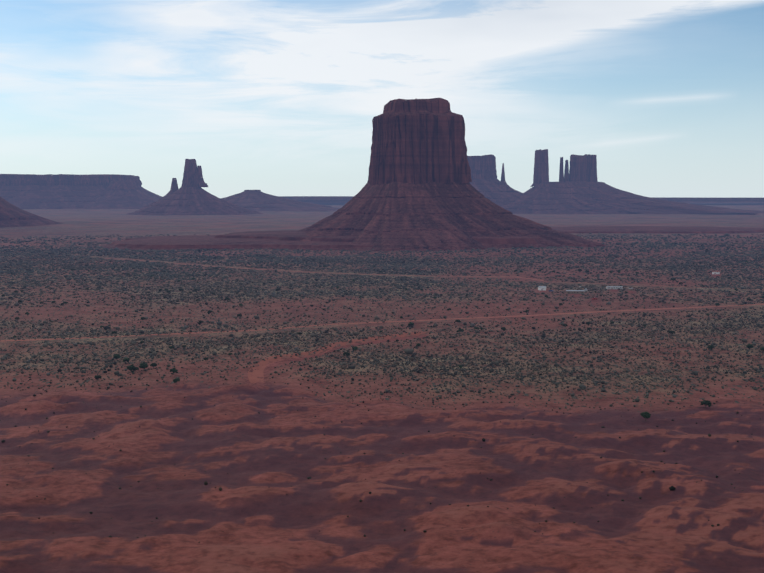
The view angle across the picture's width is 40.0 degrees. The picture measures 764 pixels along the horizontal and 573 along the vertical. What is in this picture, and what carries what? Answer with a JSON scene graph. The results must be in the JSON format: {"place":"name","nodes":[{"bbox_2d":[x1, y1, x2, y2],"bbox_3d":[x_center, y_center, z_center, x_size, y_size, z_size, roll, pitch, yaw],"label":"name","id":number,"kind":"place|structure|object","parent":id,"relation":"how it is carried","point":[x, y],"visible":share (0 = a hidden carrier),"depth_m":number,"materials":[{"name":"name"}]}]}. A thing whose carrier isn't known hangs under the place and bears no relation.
{"place":"outdoors","nodes":[
{"label":"outdoors","id":0,"kind":"place"},
{"bbox_2d":[105,258,543,280],"bbox_3d":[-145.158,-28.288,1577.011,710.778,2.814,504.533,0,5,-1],"label":"dirt road","id":1,"kind":"structure","parent":0,"point":[348,273],"depth_m":1453.50,"materials":[{"name":"brown soil"}]},
{"bbox_2d":[0,203,763,572],"bbox_3d":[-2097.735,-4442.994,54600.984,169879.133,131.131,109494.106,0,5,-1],"label":"ground","id":2,"kind":"structure","parent":0,"point":[270,507],"depth_m":421.76,"materials":[{"name":"red sand"}]},
{"bbox_2d":[0,197,62,227],"bbox_3d":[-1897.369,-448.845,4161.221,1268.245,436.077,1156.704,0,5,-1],"label":"butte","id":3,"kind":"object","parent":2,"relation":"on","point":[11,215],"visible":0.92,"depth_m":4092.03,"materials":[{"name":"purple stone"}]},
{"bbox_2d":[0,174,161,208],"bbox_3d":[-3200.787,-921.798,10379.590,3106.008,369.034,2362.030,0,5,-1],"label":"mesa","id":4,"kind":"structure","parent":2,"relation":"on","point":[47,191],"depth_m":9970.80,"materials":[{"name":"brown stone"}]},
{"bbox_2d":[81,181,158,208],"bbox_3d":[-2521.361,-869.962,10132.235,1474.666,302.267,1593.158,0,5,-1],"label":"sentinel mesa nose","id":5,"kind":"object","parent":4,"relation":"on","point":[122,195],"visible":0.71,"depth_m":9793.87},
{"bbox_2d":[127,365,135,372],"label":"juniper tree","id":6,"kind":"object","parent":2,"relation":"on","point":[131,367],"visible":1,"depth_m":623.03,"materials":[{"name":"green plant"}]},
{"bbox_2d":[139,362,148,370],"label":"juniper tree","id":7,"kind":"object","parent":2,"relation":"on","point":[144,365],"visible":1,"depth_m":627.14,"materials":[{"name":"green plant"}]},
{"bbox_2d":[143,178,177,207],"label":"spire","id":8,"kind":"structure","parent":2,"relation":"on","point":[174,186],"depth_m":7667.65,"materials":[{"name":"brown stone"}]},
{"bbox_2d":[170,367,177,374],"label":"juniper tree","id":9,"kind":"object","parent":2,"relation":"on","point":[174,370],"visible":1,"depth_m":614.61,"materials":[{"name":"green plant"}]},
{"bbox_2d":[128,159,262,214],"bbox_3d":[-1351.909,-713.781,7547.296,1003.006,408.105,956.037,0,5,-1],"label":"butte","id":10,"kind":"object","parent":2,"relation":"on","point":[189,196],"depth_m":7371.96,"materials":[{"name":"brown stone"}]},
{"bbox_2d":[197,166,207,186],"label":"rock spire","id":11,"kind":"structure","parent":10,"relation":"on","point":[201,183],"depth_m":7526.15,"materials":[{"name":"brown stone"}]},
{"bbox_2d":[220,190,339,211],"bbox_3d":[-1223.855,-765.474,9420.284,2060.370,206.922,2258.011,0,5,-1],"label":"butte","id":12,"kind":"object","parent":2,"relation":"on","point":[256,200],"visible":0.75,"depth_m":9043.98,"materials":[{"name":"stone"}]},
{"bbox_2d":[100,235,495,250],"bbox_3d":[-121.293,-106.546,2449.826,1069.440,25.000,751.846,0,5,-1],"label":"low ridge","id":13,"kind":"structure","parent":2,"relation":"on","point":[185,242],"depth_m":2155.56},
{"bbox_2d":[215,230,546,247],"bbox_3d":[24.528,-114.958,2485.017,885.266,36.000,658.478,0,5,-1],"label":"low ridge","id":14,"kind":"structure","parent":13,"relation":"on","point":[295,235],"depth_m":2228.58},
{"bbox_2d":[278,196,353,199],"bbox_3d":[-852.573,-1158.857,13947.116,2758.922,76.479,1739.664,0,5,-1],"label":"plateau","id":15,"kind":"structure","parent":2,"relation":"on","point":[290,197],"depth_m":13260.40,"materials":[{"name":"purple stone"}]},
{"bbox_2d":[248,331,426,382],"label":"dirt road","id":16,"kind":"structure","parent":2,"relation":"on","point":[256,373],"depth_m":697.25,"materials":[{"name":"brown soil"}]},
{"bbox_2d":[0,233,763,542],"bbox_3d":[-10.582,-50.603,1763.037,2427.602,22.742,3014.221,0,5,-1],"label":"desert shrubs","id":17,"kind":"object","parent":2,"relation":"on","point":[152,353],"visible":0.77,"depth_m":1118.10,"materials":[{"name":"green plant"}]},
{"bbox_2d":[298,98,603,251],"bbox_3d":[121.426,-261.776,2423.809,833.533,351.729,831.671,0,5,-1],"label":"butte","id":18,"kind":"object","parent":2,"relation":"on","point":[418,192],"visible":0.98,"depth_m":2378.96,"materials":[{"name":"brown stone"}]},
{"bbox_2d":[467,154,524,206],"bbox_3d":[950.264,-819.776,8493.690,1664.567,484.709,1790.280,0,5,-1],"label":"butte","id":19,"kind":"object","parent":2,"relation":"on","point":[485,182],"visible":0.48,"depth_m":8291.54,"materials":[{"name":"stone"}]},
{"bbox_2d":[498,163,514,190],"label":"rock spire","id":20,"kind":"structure","parent":19,"relation":"on","point":[503,185],"depth_m":8242.19,"materials":[{"name":"brown stone"}]},
{"bbox_2d":[294,197,763,202],"bbox_3d":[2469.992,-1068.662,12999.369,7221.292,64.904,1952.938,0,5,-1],"label":"plateau","id":21,"kind":"structure","parent":2,"relation":"on","point":[674,199],"depth_m":12175.27,"materials":[{"name":"stone"}]},
{"bbox_2d":[538,286,546,289],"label":"white shed","id":22,"kind":"structure","parent":2,"relation":"on","point":[542,287],"depth_m":1187.49,"materials":[{"name":"paint"}]},
{"bbox_2d":[566,286,585,293],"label":"building","id":23,"kind":"structure","parent":2,"relation":"on","point":[574,291],"depth_m":1144.19,"materials":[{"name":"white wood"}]},
{"bbox_2d":[606,286,622,288],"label":"mobile home","id":24,"kind":"object","parent":2,"relation":"on","point":[613,287],"visible":0.94,"depth_m":1206.92,"materials":[{"name":"white metal"}]},
{"bbox_2d":[502,182,763,214],"bbox_3d":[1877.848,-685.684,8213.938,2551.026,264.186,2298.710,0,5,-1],"label":"talus slope","id":25,"kind":"structure","parent":2,"relation":"on","point":[573,198],"depth_m":7763.78,"materials":[{"name":"stone"}]},
{"bbox_2d":[530,149,548,186],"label":"rock tower","id":26,"kind":"structure","parent":25,"relation":"on","point":[541,169],"depth_m":8109.01,"materials":[{"name":"brown stone"}]},
{"bbox_2d":[559,157,563,181],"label":"rock spire","id":27,"kind":"object","parent":25,"relation":"on","point":[561,175],"visible":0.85,"depth_m":8142.73,"materials":[{"name":"stone"}]},
{"bbox_2d":[564,160,568,181],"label":"rock spire","id":28,"kind":"object","parent":25,"relation":"on","point":[566,174],"visible":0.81,"depth_m":8168.68,"materials":[{"name":"stone"}]},
{"bbox_2d":[569,154,597,181],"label":"castle butte","id":29,"kind":"object","parent":25,"relation":"on","point":[583,168],"visible":0.9,"depth_m":8096.88,"materials":[{"name":"brown stone"}]},
{"bbox_2d":[640,412,650,420],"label":"juniper tree","id":30,"kind":"object","parent":2,"relation":"on","point":[645,415],"visible":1,"depth_m":453.63,"materials":[{"name":"green plant"}]},
{"bbox_2d":[551,226,763,233],"bbox_3d":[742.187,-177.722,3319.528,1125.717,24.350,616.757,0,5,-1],"label":"rock bench","id":31,"kind":"object","parent":2,"relation":"on","point":[644,229],"visible":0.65,"depth_m":3139.30,"materials":[{"name":"brown stone"}]},
{"bbox_2d":[700,399,711,407],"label":"juniper tree","id":32,"kind":"object","parent":2,"relation":"on","point":[707,402],"visible":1,"depth_m":494.82,"materials":[{"name":"green plant"}]},
{"bbox_2d":[0,304,763,341],"bbox_3d":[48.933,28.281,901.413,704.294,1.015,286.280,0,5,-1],"label":"dirt road","id":33,"kind":"structure","parent":0,"point":[385,322],"depth_m":888.32,"materials":[{"name":"brown soil"}]},
{"bbox_2d":[0,0,763,197],"label":"sky","id":34,"kind":"structure","parent":0,"point":[272,97],"materials":[{"name":"blue"}]},
{"bbox_2d":[552,281,762,289],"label":"dirt road","id":35,"kind":"structure","parent":0,"point":[655,285],"depth_m":1263.91,"materials":[{"name":"brown soil"}]}
]}

